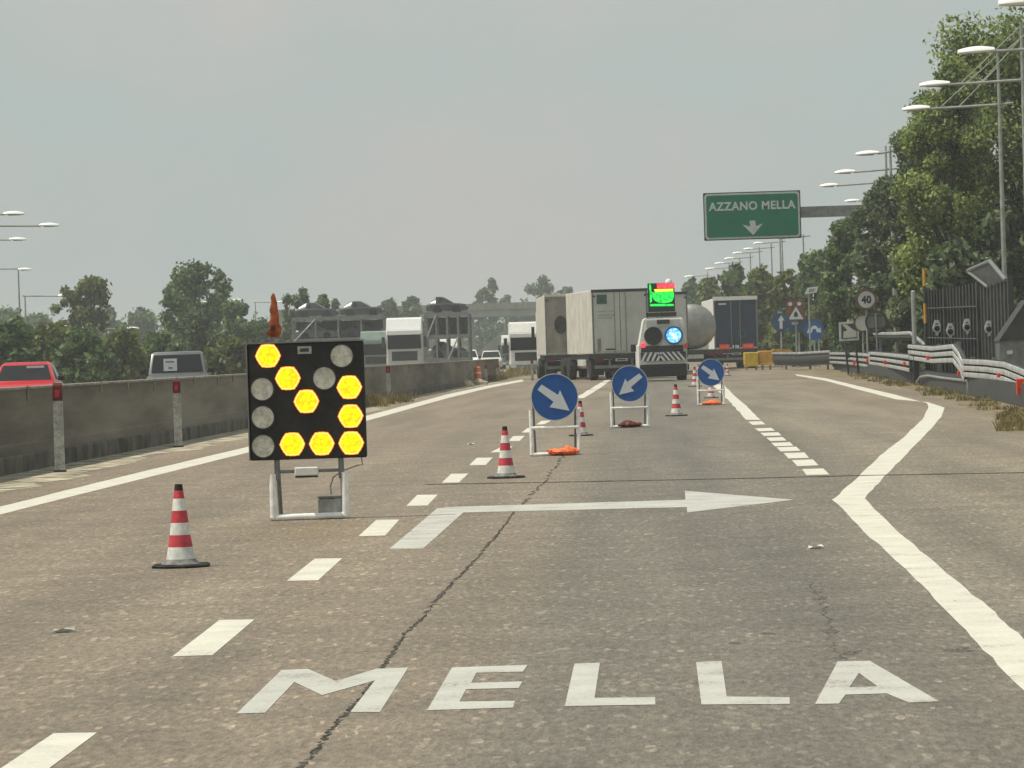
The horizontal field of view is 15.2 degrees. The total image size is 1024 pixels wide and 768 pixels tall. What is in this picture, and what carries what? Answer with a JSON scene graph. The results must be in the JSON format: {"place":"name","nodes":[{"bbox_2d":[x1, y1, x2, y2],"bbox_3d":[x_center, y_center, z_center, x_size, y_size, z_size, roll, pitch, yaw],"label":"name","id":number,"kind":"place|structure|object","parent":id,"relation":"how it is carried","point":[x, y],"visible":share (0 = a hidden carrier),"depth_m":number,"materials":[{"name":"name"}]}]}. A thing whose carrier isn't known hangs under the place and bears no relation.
{"place":"outdoors","nodes":[
{"label":"outdoors","id":0,"kind":"place"},
{"bbox_2d":[0,362,1023,767],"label":"road","id":1,"kind":"structure","parent":0,"point":[664,590],"depth_m":20.21,"materials":[{"name":"asphalt"}]},
{"bbox_2d":[0,362,64,387],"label":"parked car","id":2,"kind":"object","parent":1,"relation":"on","point":[18,374],"visible":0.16,"depth_m":109.31,"materials":[{"name":"red metal"}]},
{"bbox_2d":[141,328,185,370],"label":"shrub","id":3,"kind":"object","parent":1,"relation":"on","point":[160,341],"visible":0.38,"depth_m":224.51,"materials":[{"name":"green plant"}]},
{"bbox_2d":[140,351,214,378],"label":"parked car","id":4,"kind":"object","parent":1,"relation":"on","point":[177,364],"visible":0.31,"depth_m":115.04,"materials":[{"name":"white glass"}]},
{"bbox_2d":[152,484,209,568],"bbox_3d":[-2.082,0.887,24.066,0.356,0.520,0.356,-2,0,0],"label":"traffic cone","id":5,"kind":"object","parent":1,"relation":"on","point":[180,554],"visible":1,"depth_m":24.01,"materials":[{"name":"plastic"}]},
{"bbox_2d":[174,304,232,374],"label":"roadside tree","id":6,"kind":"object","parent":1,"relation":"on","point":[200,333],"visible":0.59,"depth_m":259.70,"materials":[{"name":"green plant"}]},
{"bbox_2d":[203,334,248,374],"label":"shrub","id":7,"kind":"object","parent":1,"relation":"on","point":[228,356],"visible":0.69,"depth_m":214.40,"materials":[{"name":"green plant"}]},
{"bbox_2d":[219,298,264,342],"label":"roadside tree","id":8,"kind":"object","parent":1,"relation":"on","point":[233,320],"visible":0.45,"depth_m":289.08,"materials":[{"name":"green plant"}]},
{"bbox_2d":[0,359,499,476],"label":"median wall","id":9,"kind":"structure","parent":1,"relation":"on","point":[106,418],"depth_m":57.89,"materials":[{"name":"concrete"}]},
{"bbox_2d":[0,382,499,491],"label":"median gravel","id":10,"kind":"structure","parent":1,"relation":"on","point":[26,479],"depth_m":51.65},
{"bbox_2d":[52,383,66,472],"bbox_3d":[-5.526,0.532,46.816,0.158,1.090,0.124,-2,0,0],"label":"marker post","id":11,"kind":"object","parent":10,"relation":"on","point":[59,447],"visible":1,"depth_m":46.77,"materials":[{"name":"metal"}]},
{"bbox_2d":[173,379,183,446],"bbox_3d":[-5.122,0.451,58.800,0.158,1.040,0.124,-2,0,0],"label":"marker post","id":12,"kind":"object","parent":10,"relation":"on","point":[178,441],"visible":1,"depth_m":58.75,"materials":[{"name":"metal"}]},
{"bbox_2d":[365,365,536,406],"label":"dry grass","id":13,"kind":"structure","parent":10,"relation":"on","point":[377,399],"depth_m":109.09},
{"bbox_2d":[245,317,282,370],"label":"shrub","id":14,"kind":"object","parent":1,"relation":"on","point":[265,337],"visible":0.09,"depth_m":299.33,"materials":[{"name":"green plant"}]},
{"bbox_2d":[245,339,366,520],"bbox_3d":[-1.629,0.370,30.669,0.943,1.426,0.308,-2,0,0],"label":"arrow board","id":15,"kind":"object","parent":1,"relation":"on","point":[306,399],"visible":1,"depth_m":30.58,"materials":[{"name":"black plastic"}]},
{"bbox_2d":[266,293,281,341],"bbox_3d":[-1.902,-0.528,30.633,0.129,0.395,0.088,-2,0,0],"label":"furled flag","id":16,"kind":"object","parent":15,"relation":"on","point":[274,331],"visible":1,"depth_m":30.61,"materials":[{"name":"orange fabric"}]},
{"bbox_2d":[317,495,341,512],"bbox_3d":[-1.448,0.984,30.731,0.155,0.178,0.200,-2,0,20],"label":"battery box","id":17,"kind":"object","parent":1,"relation":"on","point":[329,503],"visible":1,"depth_m":30.65,"materials":[{"name":"grey metal"}]},
{"bbox_2d":[291,315,386,340],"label":"car transporter","id":18,"kind":"object","parent":1,"relation":"on","point":[339,325],"visible":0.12,"depth_m":299.85,"materials":[{"name":"grey metal"}]},
{"bbox_2d":[294,303,338,316],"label":"loaded car","id":19,"kind":"object","parent":18,"relation":"on","point":[309,309],"visible":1,"depth_m":300.39,"materials":[{"name":"silver glass"}]},
{"bbox_2d":[295,324,337,338],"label":"loaded car","id":20,"kind":"object","parent":18,"relation":"on","point":[309,333],"visible":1,"depth_m":300.40,"materials":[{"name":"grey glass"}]},
{"bbox_2d":[340,301,383,315],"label":"loaded car","id":21,"kind":"object","parent":18,"relation":"on","point":[353,308],"visible":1,"depth_m":300.40,"materials":[{"name":"grey metal"}]},
{"bbox_2d":[341,322,382,336],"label":"loaded car","id":22,"kind":"object","parent":18,"relation":"on","point":[352,329],"visible":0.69,"depth_m":300.43,"materials":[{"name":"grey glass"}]},
{"bbox_2d":[360,331,386,365],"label":"truck","id":23,"kind":"object","parent":1,"relation":"on","point":[374,353],"visible":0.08,"depth_m":284.97,"materials":[{"name":"green paint"}]},
{"bbox_2d":[382,317,426,364],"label":"truck","id":24,"kind":"object","parent":1,"relation":"on","point":[405,337],"visible":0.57,"depth_m":261.99,"materials":[{"name":"white metal"}]},
{"bbox_2d":[424,311,472,362],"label":"car transporter","id":25,"kind":"object","parent":1,"relation":"on","point":[448,328],"visible":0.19,"depth_m":274.87,"materials":[{"name":"grey metal"}]},
{"bbox_2d":[426,297,467,312],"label":"loaded car","id":26,"kind":"object","parent":25,"relation":"on","point":[439,304],"visible":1,"depth_m":275.38,"materials":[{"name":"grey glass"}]},
{"bbox_2d":[428,342,468,357],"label":"loaded car","id":27,"kind":"object","parent":25,"relation":"on","point":[442,349],"visible":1,"depth_m":275.41,"materials":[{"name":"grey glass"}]},
{"bbox_2d":[487,426,525,478],"bbox_3d":[-0.067,0.699,39.349,0.363,0.530,0.363,-2,0,-20],"label":"traffic cone","id":28,"kind":"object","parent":1,"relation":"on","point":[505,470],"visible":1,"depth_m":39.30,"materials":[{"name":"plastic"}]},
{"bbox_2d":[504,322,536,368],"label":"truck","id":29,"kind":"object","parent":1,"relation":"on","point":[522,348],"visible":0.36,"depth_m":231.97,"materials":[{"name":"white paint"}]},
{"bbox_2d":[529,373,580,455],"bbox_3d":[0.523,0.376,47.447,0.631,1.014,0.338,-2,0,0],"label":"direction sign","id":30,"kind":"object","parent":1,"relation":"on","point":[554,396],"visible":1,"depth_m":47.28,"materials":[{"name":"blue metal"}]},
{"bbox_2d":[531,294,598,377],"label":"box trailer","id":31,"kind":"object","parent":1,"relation":"on","point":[551,332],"visible":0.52,"depth_m":177.97,"materials":[{"name":"metal"}]},
{"bbox_2d":[560,288,647,379],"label":"box trailer","id":32,"kind":"object","parent":1,"relation":"on","point":[603,328],"visible":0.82,"depth_m":167.19,"materials":[{"name":"metal"}]},
{"bbox_2d":[610,366,649,427],"bbox_3d":[1.926,0.205,63.233,0.642,1.020,0.338,-2,0,0],"label":"direction sign","id":33,"kind":"object","parent":1,"relation":"on","point":[629,383],"visible":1,"depth_m":63.07,"materials":[{"name":"blue metal"}]},
{"bbox_2d":[627,291,688,369],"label":"box trailer","id":34,"kind":"object","parent":1,"relation":"on","point":[681,309],"visible":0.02,"depth_m":185.96,"materials":[{"name":"metal"}]},
{"bbox_2d":[630,279,688,379],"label":"service vehicle","id":35,"kind":"object","parent":1,"relation":"on","point":[661,348],"visible":0.86,"depth_m":153.99,"materials":[{"name":"white paint"}]},
{"bbox_2d":[665,384,687,415],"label":"traffic cone","id":36,"kind":"object","parent":1,"relation":"on","point":[676,409],"visible":1,"depth_m":72.48,"materials":[{"name":"plastic"}]},
{"bbox_2d":[687,303,715,361],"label":"tank truck","id":37,"kind":"object","parent":1,"relation":"on","point":[701,326],"visible":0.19,"depth_m":206.04,"materials":[{"name":"metal"}]},
{"bbox_2d":[696,359,724,405],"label":"direction sign","id":38,"kind":"object","parent":1,"relation":"on","point":[710,372],"visible":1,"depth_m":84.85,"materials":[{"name":"blue metal"}]},
{"bbox_2d":[702,296,757,367],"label":"box trailer","id":39,"kind":"object","parent":1,"relation":"on","point":[735,338],"visible":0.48,"depth_m":223.94,"materials":[{"name":"white paint"}]},
{"bbox_2d":[743,349,792,369],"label":"crash cushion","id":40,"kind":"object","parent":1,"relation":"on","point":[761,358],"visible":0.98,"depth_m":205.15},
{"bbox_2d":[771,313,789,367],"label":"round sign","id":41,"kind":"object","parent":1,"relation":"on","point":[780,322],"visible":1,"depth_m":212.98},
{"bbox_2d":[786,300,804,367],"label":"works board","id":42,"kind":"object","parent":1,"relation":"on","point":[795,310],"visible":1,"depth_m":213.98,"materials":[{"name":"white metal"}]},
{"bbox_2d":[788,319,821,367],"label":"blue board","id":43,"kind":"object","parent":1,"relation":"on","point":[801,325],"visible":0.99,"depth_m":214.49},
{"bbox_2d":[805,322,822,366],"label":"round sign","id":44,"kind":"object","parent":1,"relation":"on","point":[816,330],"visible":0.94,"depth_m":212.49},
{"bbox_2d":[0,0,1023,347],"label":"sky","id":45,"kind":"structure","parent":0,"point":[372,152],"materials":[{"name":"grey"}]},
{"bbox_2d":[794,367,1023,415],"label":"roadside soil","id":46,"kind":"structure","parent":0,"point":[831,371],"depth_m":109.02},
{"bbox_2d":[717,261,747,362],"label":"broadleaf tree","id":47,"kind":"object","parent":46,"relation":"on","point":[732,278],"visible":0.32,"depth_m":314.41,"materials":[{"name":"green plant"}]},
{"bbox_2d":[742,264,777,350],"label":"broadleaf tree","id":48,"kind":"object","parent":46,"relation":"on","point":[757,284],"visible":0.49,"depth_m":284.11,"materials":[{"name":"green plant"}]},
{"bbox_2d":[758,268,801,354],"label":"broadleaf tree","id":49,"kind":"object","parent":46,"relation":"on","point":[780,291],"visible":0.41,"depth_m":265.67,"materials":[{"name":"green plant"}]},
{"bbox_2d":[772,350,831,369],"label":"guard rail","id":50,"kind":"object","parent":46,"relation":"on","point":[809,358],"visible":0.98,"depth_m":196.88,"materials":[{"name":"grey metal"}]},
{"bbox_2d":[703,190,903,240],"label":"overhead sign","id":51,"kind":"object","parent":46,"relation":"on","point":[754,215],"visible":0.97,"depth_m":177.91,"materials":[{"name":"green metal"}]},
{"bbox_2d":[784,330,822,366],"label":"shrub","id":52,"kind":"object","parent":46,"relation":"on","point":[804,343],"visible":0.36,"depth_m":223.60,"materials":[{"name":"green plant"}]},
{"bbox_2d":[783,248,829,351],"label":"broadleaf tree","id":53,"kind":"object","parent":46,"relation":"on","point":[811,265],"visible":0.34,"depth_m":245.10,"materials":[{"name":"green plant"}]},
{"bbox_2d":[805,288,833,350],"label":"shrub","id":54,"kind":"object","parent":46,"relation":"on","point":[817,310],"visible":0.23,"depth_m":235.49,"materials":[{"name":"green plant"}]},
{"bbox_2d":[816,216,864,367],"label":"broadleaf tree","id":55,"kind":"object","parent":46,"relation":"on","point":[836,283],"visible":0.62,"depth_m":189.56,"materials":[{"name":"green plant"}]},
{"bbox_2d":[839,321,859,373],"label":"chevron sign","id":56,"kind":"object","parent":46,"relation":"on","point":[848,331],"visible":0.84,"depth_m":157.99,"materials":[{"name":"metal"}]},
{"bbox_2d":[834,146,895,264],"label":"street lamp","id":57,"kind":"object","parent":46,"relation":"on","point":[846,171],"visible":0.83,"depth_m":183.88,"materials":[{"name":"grey metal"}]},
{"bbox_2d":[846,271,893,357],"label":"shrub","id":58,"kind":"object","parent":46,"relation":"on","point":[877,285],"visible":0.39,"depth_m":167.72,"materials":[{"name":"green plant"}]},
{"bbox_2d":[865,311,887,349],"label":"round sign","id":59,"kind":"object","parent":46,"relation":"on","point":[876,322],"visible":0.95,"depth_m":148.96,"materials":[{"name":"grey metal"}]},
{"bbox_2d":[856,146,896,343],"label":"street lamp","id":60,"kind":"object","parent":46,"relation":"on","point":[869,153],"visible":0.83,"depth_m":165.89,"materials":[{"name":"grey metal"}]},
{"bbox_2d":[848,175,905,350],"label":"broadleaf tree","id":61,"kind":"object","parent":46,"relation":"on","point":[869,258],"visible":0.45,"depth_m":171.61,"materials":[{"name":"green plant"}]},
{"bbox_2d":[873,331,924,352],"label":"guard rail","id":62,"kind":"object","parent":46,"relation":"on","point":[897,337],"visible":0.6,"depth_m":141.92,"materials":[{"name":"grey metal"}]},
{"bbox_2d":[882,272,923,368],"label":"shrub","id":63,"kind":"object","parent":46,"relation":"on","point":[898,312],"visible":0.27,"depth_m":152.79,"materials":[{"name":"green plant"}]},
{"bbox_2d":[875,118,938,341],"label":"broadleaf tree","id":64,"kind":"object","parent":46,"relation":"on","point":[887,214],"visible":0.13,"depth_m":159.91,"materials":[{"name":"green plant"}]},
{"bbox_2d":[911,291,916,343],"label":"grey post","id":65,"kind":"object","parent":46,"relation":"on","point":[913,315],"visible":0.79,"depth_m":121.93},
{"bbox_2d":[834,364,1023,406],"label":"wall","id":66,"kind":"structure","parent":46,"relation":"on","point":[1001,391],"depth_m":91.00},
{"bbox_2d":[829,350,870,369],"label":"guard rail","id":67,"kind":"object","parent":66,"relation":"on","point":[838,357],"visible":0.81,"depth_m":169.01,"materials":[{"name":"grey metal"}]},
{"bbox_2d":[853,314,868,363],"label":"round sign","id":68,"kind":"object","parent":66,"relation":"on","point":[859,323],"visible":0.6,"depth_m":155.97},
{"bbox_2d":[856,289,876,351],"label":"round sign","id":69,"kind":"object","parent":66,"relation":"on","point":[866,299],"visible":0.98,"depth_m":153.96,"materials":[{"name":"white metal"}]},
{"bbox_2d":[868,350,912,382],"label":"guard rail","id":70,"kind":"object","parent":66,"relation":"on","point":[898,361],"visible":0.98,"depth_m":129.44,"materials":[{"name":"grey metal"}]},
{"bbox_2d":[922,268,927,369],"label":"striped pole","id":71,"kind":"object","parent":66,"relation":"on","point":[925,310],"visible":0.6,"depth_m":112.96,"materials":[{"name":"metal"}]},
{"bbox_2d":[908,341,966,382],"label":"guard rail","id":72,"kind":"object","parent":66,"relation":"on","point":[939,355],"visible":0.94,"depth_m":99.44,"materials":[{"name":"grey metal"}]},
{"bbox_2d":[962,357,1023,381],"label":"guard rail","id":73,"kind":"object","parent":66,"relation":"on","point":[994,368],"visible":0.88,"depth_m":80.74,"materials":[{"name":"grey metal"}]},
{"bbox_2d":[841,371,1023,418],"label":"verge grass","id":74,"kind":"structure","parent":46,"relation":"on","point":[941,392],"depth_m":88.21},
{"bbox_2d":[885,54,1013,299],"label":"broadleaf tree","id":75,"kind":"object","parent":46,"relation":"on","point":[925,198],"visible":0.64,"depth_m":140.49,"materials":[{"name":"green plant"}]},
{"bbox_2d":[911,235,992,369],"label":"shrub","id":76,"kind":"object","parent":46,"relation":"on","point":[949,262],"visible":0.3,"depth_m":135.18,"materials":[{"name":"green plant"}]},
{"bbox_2d":[902,53,1013,277],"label":"street lamp","id":77,"kind":"object","parent":46,"relation":"on","point":[999,104],"visible":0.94,"depth_m":134.89,"materials":[{"name":"grey metal"}]},
{"bbox_2d":[912,6,1023,314],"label":"broadleaf tree","id":78,"kind":"object","parent":46,"relation":"on","point":[1010,68],"visible":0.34,"depth_m":146.60,"materials":[{"name":"green plant"}]},
{"bbox_2d":[926,258,1013,373],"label":"metal screen","id":79,"kind":"object","parent":46,"relation":"on","point":[978,305],"visible":0.61,"depth_m":108.93,"materials":[{"name":"metal"}]},
{"bbox_2d":[919,22,1023,183],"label":"street lamp","id":80,"kind":"object","parent":46,"relation":"on","point":[936,83],"visible":0.98,"depth_m":122.89,"materials":[{"name":"grey metal"}]},
{"bbox_2d":[957,35,1023,54],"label":"street lamp","id":81,"kind":"object","parent":46,"relation":"on","point":[976,50],"visible":1,"depth_m":108.82,"materials":[{"name":"grey metal"}]},
{"bbox_2d":[971,206,1023,309],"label":"shrub","id":82,"kind":"object","parent":46,"relation":"on","point":[987,235],"visible":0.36,"depth_m":139.53,"materials":[{"name":"green plant"}]},
{"bbox_2d":[992,410,1023,430],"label":"verge weed","id":83,"kind":"object","parent":46,"relation":"on","point":[1015,421],"visible":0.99,"depth_m":52.84,"materials":[{"name":"yellow plant"}]},
{"bbox_2d":[994,300,1023,365],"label":"roadside cabinet","id":84,"kind":"object","parent":46,"relation":"on","point":[1009,340],"visible":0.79,"depth_m":92.00,"materials":[{"name":"grey metal"}]},
{"label":"ground","id":85,"kind":"structure","parent":0,"visible":0},
{"bbox_2d":[0,304,34,335],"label":"tree","id":86,"kind":"object","parent":85,"relation":"on","point":[7,313],"visible":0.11,"depth_m":518.41,"materials":[{"name":"green plant"}]},
{"bbox_2d":[0,315,41,366],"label":"shrub","id":87,"kind":"object","parent":85,"relation":"on","point":[18,333],"visible":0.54,"depth_m":189.38,"materials":[{"name":"green plant"}]},
{"bbox_2d":[24,312,53,328],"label":"tree","id":88,"kind":"object","parent":85,"relation":"on","point":[36,319],"visible":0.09,"depth_m":538.99,"materials":[{"name":"green plant"}]},
{"bbox_2d":[33,321,76,373],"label":"shrub","id":89,"kind":"object","parent":85,"relation":"on","point":[52,334],"visible":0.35,"depth_m":214.45,"materials":[{"name":"green plant"}]},
{"bbox_2d":[50,274,112,343],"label":"broadleaf tree","id":90,"kind":"object","parent":85,"relation":"on","point":[91,287],"visible":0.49,"depth_m":289.49,"materials":[{"name":"green plant"}]},
{"bbox_2d":[50,326,120,383],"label":"shrub","id":91,"kind":"object","parent":85,"relation":"on","point":[95,361],"visible":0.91,"depth_m":204.22,"materials":[{"name":"green plant"}]},
{"bbox_2d":[93,305,122,337],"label":"tree","id":92,"kind":"object","parent":85,"relation":"on","point":[111,313],"visible":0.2,"depth_m":559.13,"materials":[{"name":"green plant"}]},
{"bbox_2d":[101,326,149,380],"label":"shrub","id":93,"kind":"object","parent":85,"relation":"on","point":[121,342],"visible":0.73,"depth_m":209.17,"materials":[{"name":"green plant"}]},
{"bbox_2d":[112,306,161,347],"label":"tree","id":94,"kind":"object","parent":85,"relation":"on","point":[143,319],"visible":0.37,"depth_m":538.75,"materials":[{"name":"green plant"}]},
{"bbox_2d":[155,258,221,341],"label":"broadleaf tree","id":95,"kind":"object","parent":85,"relation":"on","point":[190,278],"visible":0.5,"depth_m":299.11,"materials":[{"name":"green plant"}]},
{"bbox_2d":[201,267,233,334],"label":"broadleaf tree","id":96,"kind":"object","parent":85,"relation":"on","point":[222,287],"visible":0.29,"depth_m":311.56,"materials":[{"name":"green plant"}]},
{"bbox_2d":[280,293,292,341],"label":"roadside tree","id":97,"kind":"object","parent":85,"relation":"on","point":[286,325],"visible":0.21,"depth_m":329.66,"materials":[{"name":"green plant"}]},
{"bbox_2d":[289,287,309,338],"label":"roadside tree","id":98,"kind":"object","parent":85,"relation":"on","point":[301,298],"visible":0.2,"depth_m":349.66,"materials":[{"name":"green plant"}]},
{"bbox_2d":[377,297,402,319],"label":"tree","id":99,"kind":"object","parent":85,"relation":"on","point":[389,307],"visible":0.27,"depth_m":559.35,"materials":[{"name":"green plant"}]},
{"bbox_2d":[278,302,535,359],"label":"viaduct","id":100,"kind":"object","parent":85,"relation":"on","point":[514,310],"visible":0.15,"depth_m":619.93,"materials":[{"name":"concrete"}]},
{"bbox_2d":[398,295,424,362],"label":"tree","id":101,"kind":"object","parent":85,"relation":"on","point":[411,305],"visible":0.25,"depth_m":578.91,"materials":[{"name":"green plant"}]},
{"bbox_2d":[21,290,818,349],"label":"woodland","id":102,"kind":"object","parent":85,"relation":"on","point":[464,341],"depth_m":813.49,"materials":[{"name":"green plant"}]},
{"bbox_2d":[472,289,486,352],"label":"tree","id":103,"kind":"object","parent":85,"relation":"on","point":[479,344],"visible":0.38,"depth_m":739.41,"materials":[{"name":"green plant"}]},
{"bbox_2d":[479,277,504,344],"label":"tree","id":104,"kind":"object","parent":85,"relation":"on","point":[492,330],"visible":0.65,"depth_m":719.59,"materials":[{"name":"green plant"}]},
{"bbox_2d":[524,274,555,316],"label":"tree","id":105,"kind":"object","parent":85,"relation":"on","point":[547,288],"visible":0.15,"depth_m":719.49,"materials":[{"name":"green plant"}]},
{"bbox_2d":[681,276,703,304],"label":"broadleaf tree","id":106,"kind":"object","parent":85,"relation":"on","point":[690,286],"visible":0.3,"depth_m":429.13,"materials":[{"name":"green plant"}]},
{"bbox_2d":[697,276,724,305],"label":"broadleaf tree","id":107,"kind":"object","parent":85,"relation":"on","point":[709,288],"visible":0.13,"depth_m":359.44,"materials":[{"name":"green plant"}]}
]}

